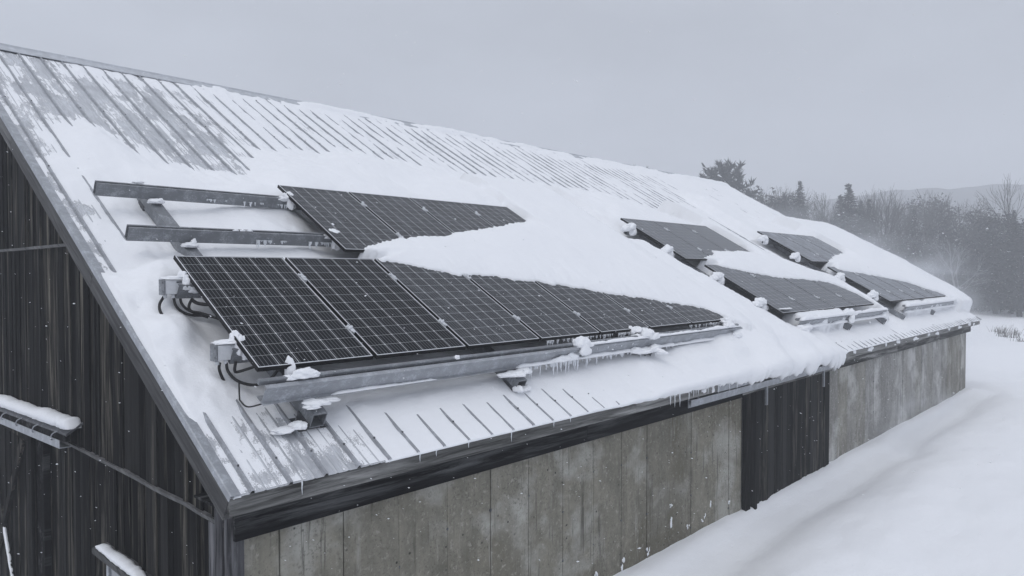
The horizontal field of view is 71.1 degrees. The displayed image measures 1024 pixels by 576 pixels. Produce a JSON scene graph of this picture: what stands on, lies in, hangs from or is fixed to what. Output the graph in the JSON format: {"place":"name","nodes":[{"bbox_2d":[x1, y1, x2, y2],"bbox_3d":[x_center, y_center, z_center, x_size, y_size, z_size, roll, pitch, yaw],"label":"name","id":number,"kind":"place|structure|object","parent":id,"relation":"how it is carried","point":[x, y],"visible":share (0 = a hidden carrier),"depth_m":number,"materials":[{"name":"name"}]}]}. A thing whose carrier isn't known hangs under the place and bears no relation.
{"place":"outdoors","nodes":[
{"label":"outdoors","id":0,"kind":"place"},
{"bbox_2d":[0,1,1022,568],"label":"snowflakes","id":1,"kind":"object","parent":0,"point":[600,281],"visible":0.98,"depth_m":5.25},
{"bbox_2d":[0,0,1023,203],"label":"sky","id":2,"kind":"structure","parent":0,"point":[983,40],"materials":[{"name":"grey"}]},
{"bbox_2d":[613,307,1023,575],"bbox_3d":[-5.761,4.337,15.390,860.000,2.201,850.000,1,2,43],"label":"snow ground","id":3,"kind":"structure","parent":0,"point":[908,527],"depth_m":11.43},
{"bbox_2d":[0,43,980,575],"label":"barn","id":4,"kind":"structure","parent":3,"relation":"on","point":[150,479],"depth_m":7.87,"materials":[{"name":"metal"}]},
{"bbox_2d":[3,527,13,575],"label":"snow ridge","id":5,"kind":"structure","parent":4,"relation":"attached to","point":[7,547],"depth_m":9.00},
{"bbox_2d":[0,424,37,575],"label":"gable door","id":6,"kind":"structure","parent":4,"relation":"in","point":[18,497],"depth_m":8.78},
{"bbox_2d":[0,395,81,429],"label":"snow ridge","id":7,"kind":"structure","parent":4,"relation":"on","point":[53,417],"depth_m":7.86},
{"bbox_2d":[95,543,145,575],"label":"snow ridge","id":8,"kind":"structure","parent":4,"relation":"on","point":[123,562],"depth_m":6.37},
{"bbox_2d":[92,542,151,575],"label":"window","id":9,"kind":"structure","parent":4,"relation":"in","point":[111,569],"depth_m":6.56,"materials":[{"name":"metal"}]},
{"bbox_2d":[175,281,201,298],"bbox_3d":[-0.249,-0.050,9.218,7.940,0.140,0.075,-1,32,-47],"label":"mounting channel","id":10,"kind":"object","parent":4,"relation":"attached to","point":[181,293],"visible":0.03,"depth_m":6.35,"materials":[{"name":"metal"}]},
{"bbox_2d":[159,279,181,297],"bbox_3d":[-2.993,0.006,6.342,0.114,0.166,0.230,1,2,43],"label":"junction box","id":11,"kind":"object","parent":10,"relation":"attached to","point":[166,287],"visible":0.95,"depth_m":6.27,"materials":[{"name":"grey plastic"}]},
{"bbox_2d":[159,270,197,293],"bbox_3d":[-2.943,-0.052,6.352,0.158,0.207,0.356,1,2,43],"label":"snow clump","id":12,"kind":"object","parent":11,"relation":"on","point":[183,276],"visible":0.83,"depth_m":6.33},
{"bbox_2d":[179,299,217,319],"bbox_3d":[-2.788,0.173,6.399,0.383,0.244,0.059,0,1,-3],"label":"cable","id":13,"kind":"object","parent":11,"relation":"attached to","point":[192,311],"visible":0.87,"depth_m":6.40,"materials":[{"name":"black rubber"}]},
{"bbox_2d":[173,256,373,371],"bbox_3d":[-2.140,0.154,6.462,1.134,0.064,1.800,-1,32,-47],"label":"solar panel","id":14,"kind":"object","parent":10,"relation":"attached to","point":[234,292],"visible":1,"depth_m":6.35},
{"bbox_2d":[284,355,295,382],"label":"snow clump","id":15,"kind":"object","parent":14,"relation":"attached to","point":[289,370],"visible":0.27,"depth_m":5.73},
{"bbox_2d":[285,257,465,358],"bbox_3d":[-1.377,0.136,7.279,1.134,0.064,1.800,-1,32,-47],"label":"solar panel","id":16,"kind":"object","parent":10,"relation":"attached to","point":[411,325],"visible":1,"depth_m":7.17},
{"bbox_2d":[137,199,327,431],"bbox_3d":[-2.899,-0.008,6.946,0.320,0.175,4.250,-1,32,-47],"label":"support tube","id":17,"kind":"object","parent":4,"relation":"on","point":[159,214],"visible":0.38,"depth_m":7.22,"materials":[{"name":"metal"}]},
{"bbox_2d":[180,238,199,247],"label":"snow clump","id":18,"kind":"object","parent":17,"relation":"on","point":[192,243],"visible":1,"depth_m":7.24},
{"bbox_2d":[93,180,299,209],"bbox_3d":[-2.138,-1.095,9.819,6.450,0.140,0.075,-1,32,-47],"label":"mounting channel","id":19,"kind":"object","parent":17,"relation":"on","point":[121,189],"visible":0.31,"depth_m":8.09,"materials":[{"name":"metal"}]},
{"bbox_2d":[278,191,295,209],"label":"snow clump","id":20,"kind":"object","parent":19,"relation":"on","point":[284,197],"visible":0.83,"depth_m":8.97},
{"bbox_2d":[125,224,331,246],"bbox_3d":[-1.501,-0.586,9.240,6.440,0.140,0.075,-1,32,-47],"label":"mounting channel","id":21,"kind":"object","parent":17,"relation":"on","point":[153,233],"visible":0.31,"depth_m":7.50,"materials":[{"name":"metal"}]},
{"bbox_2d":[277,185,403,252],"bbox_3d":[-2.064,-0.880,9.027,1.088,0.064,1.720,-1,32,-47],"label":"solar panel","id":22,"kind":"object","parent":21,"relation":"attached to","point":[359,226],"visible":0.92,"depth_m":8.98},
{"bbox_2d":[349,192,451,238],"bbox_3d":[-1.336,-0.898,9.805,1.088,0.064,1.720,-1,32,-47],"label":"solar panel","id":23,"kind":"object","parent":21,"relation":"attached to","point":[405,217],"visible":0.53,"depth_m":9.88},
{"bbox_2d":[409,198,492,232],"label":"solar panel","id":24,"kind":"object","parent":21,"relation":"attached to","point":[446,214],"visible":0.56,"depth_m":10.73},
{"bbox_2d":[462,203,525,226],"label":"solar panel","id":25,"kind":"object","parent":21,"relation":"attached to","point":[496,216],"visible":0.44,"depth_m":11.58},
{"bbox_2d":[228,344,248,363],"bbox_3d":[0.419,0.468,8.646,7.880,0.140,0.075,-1,32,-47],"label":"mounting channel","id":26,"kind":"object","parent":17,"relation":"on","point":[235,357],"visible":0.03,"depth_m":5.78,"materials":[{"name":"metal"}]},
{"bbox_2d":[210,344,234,364],"bbox_3d":[-2.305,0.529,5.779,0.114,0.166,0.230,1,2,43],"label":"junction box","id":27,"kind":"object","parent":26,"relation":"attached to","point":[218,353],"visible":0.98,"depth_m":5.71,"materials":[{"name":"grey plastic"}]},
{"bbox_2d":[211,330,247,359],"bbox_3d":[-2.254,0.464,5.799,0.350,0.248,0.151,-1,2,-33],"label":"snow clump","id":28,"kind":"object","parent":27,"relation":"on","point":[231,339],"visible":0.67,"depth_m":5.76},
{"bbox_2d":[225,363,278,386],"bbox_3d":[-2.086,0.694,5.798,0.457,0.206,0.056,0,1,-10],"label":"cable","id":29,"kind":"object","parent":27,"relation":"attached to","point":[242,382],"visible":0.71,"depth_m":5.77,"materials":[{"name":"black rubber"}]},
{"bbox_2d":[374,259,539,348],"bbox_3d":[-0.610,0.117,8.098,1.143,0.063,1.800,-1,32,-47],"label":"solar panel","id":30,"kind":"object","parent":26,"relation":"attached to","point":[478,319],"visible":0.95,"depth_m":7.95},
{"bbox_2d":[469,275,599,340],"bbox_3d":[0.153,0.099,8.915,1.143,0.063,1.800,-1,32,-47],"label":"solar panel","id":31,"kind":"object","parent":26,"relation":"attached to","point":[545,316],"visible":0.66,"depth_m":8.71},
{"bbox_2d":[535,281,649,334],"bbox_3d":[0.917,0.081,9.731,1.143,0.063,1.800,-1,32,-47],"label":"solar panel","id":32,"kind":"object","parent":26,"relation":"attached to","point":[591,307],"visible":0.6,"depth_m":9.46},
{"bbox_2d":[603,292,690,328],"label":"solar panel","id":33,"kind":"object","parent":26,"relation":"attached to","point":[661,315],"visible":0.53,"depth_m":10.17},
{"bbox_2d":[662,302,723,324],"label":"solar panel","id":34,"kind":"object","parent":26,"relation":"attached to","point":[693,315],"visible":0.25,"depth_m":10.86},
{"bbox_2d":[301,397,340,409],"bbox_3d":[-1.532,0.919,5.786,0.194,0.068,0.400,1,2,43],"label":"snow clump","id":35,"kind":"object","parent":17,"relation":"on","point":[312,403],"visible":1,"depth_m":5.70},
{"bbox_2d":[0,50,979,499],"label":"roof snow","id":36,"kind":"structure","parent":4,"relation":"on","point":[548,242],"depth_m":10.23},
{"bbox_2d":[269,420,307,434],"bbox_3d":[-1.747,1.083,5.591,0.290,0.084,0.181,-1,1,-30],"label":"snow clump","id":37,"kind":"object","parent":36,"relation":"on","point":[291,427],"visible":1,"depth_m":5.55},
{"bbox_2d":[512,384,531,392],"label":"snow clump","id":38,"kind":"object","parent":36,"relation":"on","point":[521,389],"visible":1,"depth_m":7.41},
{"bbox_2d":[747,272,833,310],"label":"solar panel","id":39,"kind":"object","parent":36,"relation":"on","point":[800,296],"visible":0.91,"depth_m":14.57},
{"bbox_2d":[779,233,834,259],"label":"solar panel","id":40,"kind":"object","parent":36,"relation":"on","point":[812,247],"visible":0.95,"depth_m":20.45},
{"bbox_2d":[853,272,914,300],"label":"solar panel","id":41,"kind":"object","parent":36,"relation":"on","point":[901,294],"visible":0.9,"depth_m":19.20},
{"bbox_2d":[872,275,925,299],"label":"solar panel","id":42,"kind":"object","parent":36,"relation":"on","point":[906,290],"visible":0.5,"depth_m":19.98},
{"bbox_2d":[892,279,935,297],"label":"solar panel","id":43,"kind":"object","parent":36,"relation":"on","point":[923,292],"visible":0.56,"depth_m":20.74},
{"bbox_2d":[469,347,526,391],"bbox_3d":[-1.260,-0.042,8.685,0.320,0.175,4.230,-1,32,-47],"label":"support tube","id":44,"kind":"object","parent":4,"relation":"on","point":[511,382],"visible":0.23,"depth_m":7.50,"materials":[{"name":"metal"}]},
{"bbox_2d":[496,367,532,377],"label":"snow clump","id":45,"kind":"object","parent":44,"relation":"on","point":[521,372],"visible":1,"depth_m":7.38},
{"bbox_2d":[256,324,742,405],"bbox_3d":[0.823,0.727,8.398,8.060,0.175,0.120,-1,32,-47],"label":"front rail","id":46,"kind":"object","parent":4,"relation":"attached to","point":[299,389],"visible":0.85,"depth_m":6.69,"materials":[{"name":"metal"}]},
{"bbox_2d":[284,367,320,380],"bbox_3d":[-1.673,0.680,5.712,0.124,0.095,0.316,1,2,43],"label":"snow clump","id":47,"kind":"object","parent":46,"relation":"on","point":[306,373],"visible":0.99,"depth_m":5.67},
{"bbox_2d":[331,378,436,394],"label":"snow ridge","id":48,"kind":"structure","parent":46,"relation":"on","point":[369,388],"depth_m":6.23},
{"bbox_2d":[552,352,578,362],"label":"snow clump","id":49,"kind":"object","parent":46,"relation":"on","point":[568,357],"visible":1,"depth_m":8.09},
{"bbox_2d":[572,336,593,355],"bbox_3d":[0.825,0.669,8.346,0.160,0.230,0.356,1,2,43],"label":"snow clump","id":50,"kind":"object","parent":46,"relation":"on","point":[583,344],"visible":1,"depth_m":8.26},
{"bbox_2d":[516,337,714,367],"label":"snow ridge","id":51,"kind":"structure","parent":46,"relation":"on","point":[524,365],"depth_m":8.71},
{"bbox_2d":[626,326,659,339],"bbox_3d":[1.747,0.584,9.364,0.539,0.196,0.219,-1,1,-23],"label":"snow clump","id":52,"kind":"object","parent":46,"relation":"on","point":[651,334],"visible":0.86,"depth_m":9.29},
{"bbox_2d":[591,325,740,344],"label":"snow ridge","id":53,"kind":"structure","parent":46,"relation":"on","point":[717,327],"depth_m":9.60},
{"bbox_2d":[719,317,734,326],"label":"snow clump","id":54,"kind":"object","parent":46,"relation":"on","point":[727,321],"visible":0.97,"depth_m":10.99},
{"bbox_2d":[609,333,651,355],"bbox_3d":[0.468,-0.118,10.614,0.320,0.175,4.100,-1,32,-47],"label":"support tube","id":55,"kind":"object","parent":4,"relation":"on","point":[615,335],"depth_m":9.67,"materials":[{"name":"metal"}]},
{"bbox_2d":[630,344,668,354],"bbox_3d":[1.731,0.801,9.281,0.607,0.137,0.241,-1,1,-25],"label":"snow clump","id":56,"kind":"object","parent":55,"relation":"on","point":[654,348],"visible":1,"depth_m":9.28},
{"bbox_2d":[639,236,729,288],"bbox_3d":[3.818,-0.162,14.108,0.320,0.175,4.160,-1,32,-47],"label":"support tube","id":57,"kind":"object","parent":4,"relation":"on","point":[653,243],"visible":0.01,"depth_m":14.75,"materials":[{"name":"metal"}]},
{"bbox_2d":[757,369,829,503],"bbox_3d":[4.973,2.483,12.485,0.190,2.094,3.320,1,2,43],"label":"sliding door","id":58,"kind":"structure","parent":4,"relation":"in","point":[788,451],"depth_m":12.39,"materials":[{"name":"metal"}]},
{"bbox_2d":[773,245,905,318],"bbox_3d":[8.421,-0.268,19.016,0.320,0.175,4.100,-1,32,-47],"label":"support tube","id":59,"kind":"object","parent":4,"relation":"on","point":[814,267],"visible":0.19,"depth_m":19.16,"materials":[{"name":"metal"}]},
{"bbox_2d":[843,322,851,329],"bbox_3d":[5.683,-0.207,16.101,0.320,0.175,4.160,-1,32,-47],"label":"support tube","id":60,"kind":"object","parent":4,"relation":"on","point":[847,326],"visible":0.12,"depth_m":14.88,"materials":[{"name":"metal"}]},
{"bbox_2d":[624,230,645,235],"bbox_3d":[3.598,-1.181,15.825,3.800,0.140,0.075,-1,32,-47],"label":"mounting channel","id":61,"kind":"object","parent":60,"relation":"on","point":[637,234],"visible":0.04,"depth_m":14.72,"materials":[{"name":"metal"}]},
{"bbox_2d":[620,223,636,235],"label":"snow clump","id":62,"kind":"object","parent":61,"relation":"on","point":[631,228],"visible":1,"depth_m":14.35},
{"bbox_2d":[620,218,708,260],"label":"solar panel","id":63,"kind":"object","parent":61,"relation":"attached to","point":[683,249],"visible":0.97,"depth_m":14.58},
{"bbox_2d":[682,224,748,251],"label":"solar panel","id":64,"kind":"object","parent":61,"relation":"on","point":[715,238],"visible":0.55,"depth_m":16.49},
{"bbox_2d":[795,310,886,325],"bbox_3d":[6.937,0.603,14.878,5.280,0.175,0.120,-1,32,-47],"label":"front rail","id":65,"kind":"object","parent":60,"relation":"on","point":[837,318],"visible":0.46,"depth_m":14.37,"materials":[{"name":"metal"}]},
{"bbox_2d":[799,307,887,320],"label":"snow ridge","id":66,"kind":"structure","parent":65,"relation":"on","point":[806,317],"depth_m":14.15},
{"bbox_2d":[812,315,880,327],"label":"snow ridge","id":67,"kind":"structure","parent":65,"relation":"on","point":[841,321],"depth_m":14.51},
{"bbox_2d":[843,308,857,322],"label":"snow clump","id":68,"kind":"object","parent":65,"relation":"on","point":[851,313],"visible":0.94,"depth_m":14.74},
{"bbox_3d":[10.436,-0.316,21.170,0.320,0.175,4.100,-1,32,-47],"label":"support tube","id":69,"kind":"object","parent":4,"relation":"on","visible":0},
{"bbox_2d":[794,257,814,262],"bbox_3d":[8.774,-0.782,20.099,4.100,0.140,0.075,-1,32,-47],"label":"mounting channel","id":70,"kind":"object","parent":69,"relation":"on","point":[803,260],"visible":0.05,"depth_m":18.93,"materials":[{"name":"metal"}]},
{"bbox_2d":[757,231,828,262],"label":"solar panel","id":71,"kind":"object","parent":70,"relation":"attached to","point":[792,246],"visible":0.99,"depth_m":19.33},
{"bbox_2d":[798,235,841,254],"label":"solar panel","id":72,"kind":"object","parent":70,"relation":"on","point":[823,245],"visible":0.55,"depth_m":21.51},
{"bbox_2d":[900,301,954,312],"bbox_3d":[11.808,0.475,20.110,5.880,0.175,0.120,-1,32,-47],"label":"front rail","id":73,"kind":"object","parent":69,"relation":"on","point":[926,306],"visible":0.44,"depth_m":19.33,"materials":[{"name":"metal"}]},
{"bbox_2d":[905,297,956,306],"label":"snow ridge","id":74,"kind":"structure","parent":73,"relation":"on","point":[918,303],"depth_m":19.50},
{"bbox_2d":[699,157,758,197],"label":"pine tree","id":75,"kind":"object","parent":3,"relation":"on","point":[720,172],"visible":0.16,"depth_m":74.70,"materials":[{"name":"green plant"}]},
{"bbox_2d":[762,190,815,217],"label":"tree","id":76,"kind":"object","parent":3,"relation":"on","point":[778,204],"visible":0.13,"depth_m":81.65,"materials":[{"name":"grey plant"}]},
{"bbox_2d":[768,187,821,217],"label":"bare tree","id":77,"kind":"object","parent":3,"relation":"on","point":[792,201],"visible":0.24,"depth_m":84.95,"materials":[{"name":"grey plant"}]},
{"bbox_2d":[789,181,811,219],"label":"spruce tree","id":78,"kind":"object","parent":3,"relation":"on","point":[802,208],"visible":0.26,"depth_m":79.71,"materials":[{"name":"green plant"}]},
{"bbox_2d":[808,193,845,225],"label":"bare tree","id":79,"kind":"object","parent":3,"relation":"on","point":[824,218],"visible":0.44,"depth_m":80.59,"materials":[{"name":"grey plant"}]},
{"bbox_2d":[830,183,873,239],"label":"spruce tree","id":80,"kind":"object","parent":3,"relation":"on","point":[850,210],"visible":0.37,"depth_m":75.73,"materials":[{"name":"green plant"}]},
{"bbox_2d":[857,199,884,245],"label":"spruce tree","id":81,"kind":"object","parent":3,"relation":"on","point":[868,232],"visible":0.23,"depth_m":80.10,"materials":[{"name":"green plant"}]},
{"bbox_2d":[836,186,916,251],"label":"bare tree","id":82,"kind":"object","parent":3,"relation":"on","point":[904,234],"visible":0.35,"depth_m":84.15,"materials":[{"name":"grey plant"}]},
{"bbox_2d":[834,197,922,247],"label":"bare tree","id":83,"kind":"object","parent":3,"relation":"on","point":[890,218],"visible":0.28,"depth_m":83.25,"materials":[{"name":"grey plant"}]},
{"bbox_2d":[857,189,906,252],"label":"bare tree","id":84,"kind":"object","parent":3,"relation":"on","point":[874,224],"visible":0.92,"depth_m":78.61,"materials":[{"name":"grey plant"}]},
{"bbox_2d":[867,233,899,254],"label":"tree","id":85,"kind":"object","parent":3,"relation":"on","point":[877,243],"visible":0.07,"depth_m":76.80,"materials":[{"name":"grey plant"}]},
{"bbox_2d":[874,233,918,263],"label":"tree","id":86,"kind":"object","parent":3,"relation":"on","point":[896,240],"visible":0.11,"depth_m":78.28,"materials":[{"name":"grey plant"}]},
{"bbox_2d":[876,190,942,255],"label":"bare tree","id":87,"kind":"object","parent":3,"relation":"on","point":[898,224],"visible":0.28,"depth_m":88.02,"materials":[{"name":"grey plant"}]},
{"bbox_2d":[905,209,930,273],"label":"spruce tree","id":88,"kind":"object","parent":3,"relation":"on","point":[913,233],"visible":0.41,"depth_m":79.76,"materials":[{"name":"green plant"}]},
{"bbox_2d":[890,238,946,280],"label":"tree","id":89,"kind":"object","parent":3,"relation":"on","point":[917,245],"visible":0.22,"depth_m":72.55,"materials":[{"name":"grey plant"}]},
{"bbox_2d":[877,198,960,253],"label":"bare tree","id":90,"kind":"object","parent":3,"relation":"on","point":[910,211],"visible":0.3,"depth_m":85.65,"materials":[{"name":"grey plant"}]},
{"bbox_2d":[893,193,960,273],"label":"tree","id":91,"kind":"object","parent":3,"relation":"on","point":[919,203],"visible":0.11,"depth_m":92.27,"materials":[{"name":"grey plant"}]},
{"bbox_2d":[905,190,954,259],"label":"bare tree","id":92,"kind":"object","parent":3,"relation":"on","point":[926,222],"visible":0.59,"depth_m":83.08,"materials":[{"name":"grey plant"}]},
{"bbox_2d":[905,254,954,278],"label":"tree","id":93,"kind":"object","parent":3,"relation":"on","point":[922,261],"visible":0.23,"depth_m":71.21,"materials":[{"name":"grey plant"}]},
{"bbox_2d":[918,239,970,292],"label":"tree","id":94,"kind":"object","parent":3,"relation":"on","point":[938,261],"visible":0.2,"depth_m":77.29,"materials":[{"name":"grey plant"}]},
{"bbox_2d":[916,200,980,289],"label":"tree","id":95,"kind":"object","parent":3,"relation":"on","point":[943,234],"visible":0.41,"depth_m":75.55,"materials":[{"name":"grey plant"}]},
{"bbox_2d":[907,239,992,290],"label":"birch tree","id":96,"kind":"object","parent":3,"relation":"on","point":[958,254],"visible":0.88,"depth_m":60.67,"materials":[{"name":"grey plant"}]},
{"bbox_2d":[921,194,1002,291],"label":"bare tree","id":97,"kind":"object","parent":3,"relation":"on","point":[961,233],"visible":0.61,"depth_m":74.72,"materials":[{"name":"grey plant"}]},
{"bbox_2d":[941,202,1004,298],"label":"tree","id":98,"kind":"object","parent":3,"relation":"on","point":[973,231],"visible":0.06,"depth_m":77.00,"materials":[{"name":"grey plant"}]},
{"bbox_2d":[944,234,1007,308],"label":"tree","id":99,"kind":"object","parent":3,"relation":"on","point":[962,277],"visible":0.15,"depth_m":73.89,"materials":[{"name":"grey plant"}]},
{"bbox_2d":[952,207,1009,309],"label":"bare tree","id":100,"kind":"object","parent":3,"relation":"on","point":[969,228],"visible":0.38,"depth_m":72.31,"materials":[{"name":"grey plant"}]},
{"bbox_2d":[945,209,1023,313],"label":"tree","id":101,"kind":"object","parent":3,"relation":"on","point":[994,223],"visible":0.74,"depth_m":65.61,"materials":[{"name":"grey plant"}]},
{"bbox_2d":[947,234,1021,310],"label":"tree","id":102,"kind":"object","parent":3,"relation":"on","point":[971,268],"visible":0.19,"depth_m":69.90,"materials":[{"name":"grey plant"}]},
{"bbox_2d":[965,216,1010,310],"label":"spruce tree","id":103,"kind":"object","parent":3,"relation":"on","point":[985,272],"visible":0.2,"depth_m":69.30,"materials":[{"name":"green plant"}]},
{"bbox_2d":[964,176,1023,311],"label":"bare tree","id":104,"kind":"object","parent":3,"relation":"on","point":[1008,209],"visible":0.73,"depth_m":68.01,"materials":[{"name":"grey plant"}]},
{"bbox_2d":[969,219,1023,316],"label":"tree","id":105,"kind":"object","parent":3,"relation":"on","point":[1018,299],"visible":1,"depth_m":61.91,"materials":[{"name":"grey plant"}]},
{"bbox_2d":[769,184,1023,274],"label":"hills","id":106,"kind":"structure","parent":0,"point":[960,196],"depth_m":245.64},
{"bbox_3d":[4.232,-0.672,15.243,3.800,0.140,0.075,-1,32,-47],"label":"mounting channel","id":107,"kind":"object","parent":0,"visible":0},
{"bbox_2d":[653,221,728,254],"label":"solar panel","id":108,"kind":"object","parent":107,"relation":"attached to","point":[689,236],"visible":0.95,"depth_m":15.59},
{"bbox_3d":[5.635,-0.182,15.482,5.350,0.140,0.075,-1,32,-47],"label":"mounting channel","id":109,"kind":"object","parent":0,"visible":0},
{"bbox_2d":[709,272,724,284],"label":"snow clump","id":110,"kind":"object","parent":109,"relation":"on","point":[718,277],"visible":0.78,"depth_m":13.48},
{"bbox_2d":[704,265,809,314],"bbox_3d":[4.732,-0.009,13.803,1.319,0.064,1.770,-1,32,-47],"label":"solar panel","id":111,"kind":"object","parent":109,"relation":"on","point":[752,285],"visible":0.97,"depth_m":13.70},
{"bbox_2d":[784,278,854,308],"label":"solar panel","id":112,"kind":"object","parent":109,"relation":"on","point":[835,300],"visible":0.56,"depth_m":15.48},
{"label":"mounting channel","id":113,"kind":"object","parent":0,"visible":0},
{"bbox_2d":[752,297,768,310],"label":"snow clump","id":114,"kind":"object","parent":113,"relation":"on","point":[761,302],"visible":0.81,"depth_m":12.96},
{"bbox_2d":[805,266,873,306],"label":"solar panel","id":115,"kind":"object","parent":113,"relation":"attached to","point":[856,300],"visible":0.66,"depth_m":16.35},
{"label":"mounting channel","id":116,"kind":"object","parent":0,"visible":0},
{"bbox_2d":[827,267,901,301],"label":"solar panel","id":117,"kind":"object","parent":116,"relation":"attached to","point":[886,295],"visible":0.97,"depth_m":18.41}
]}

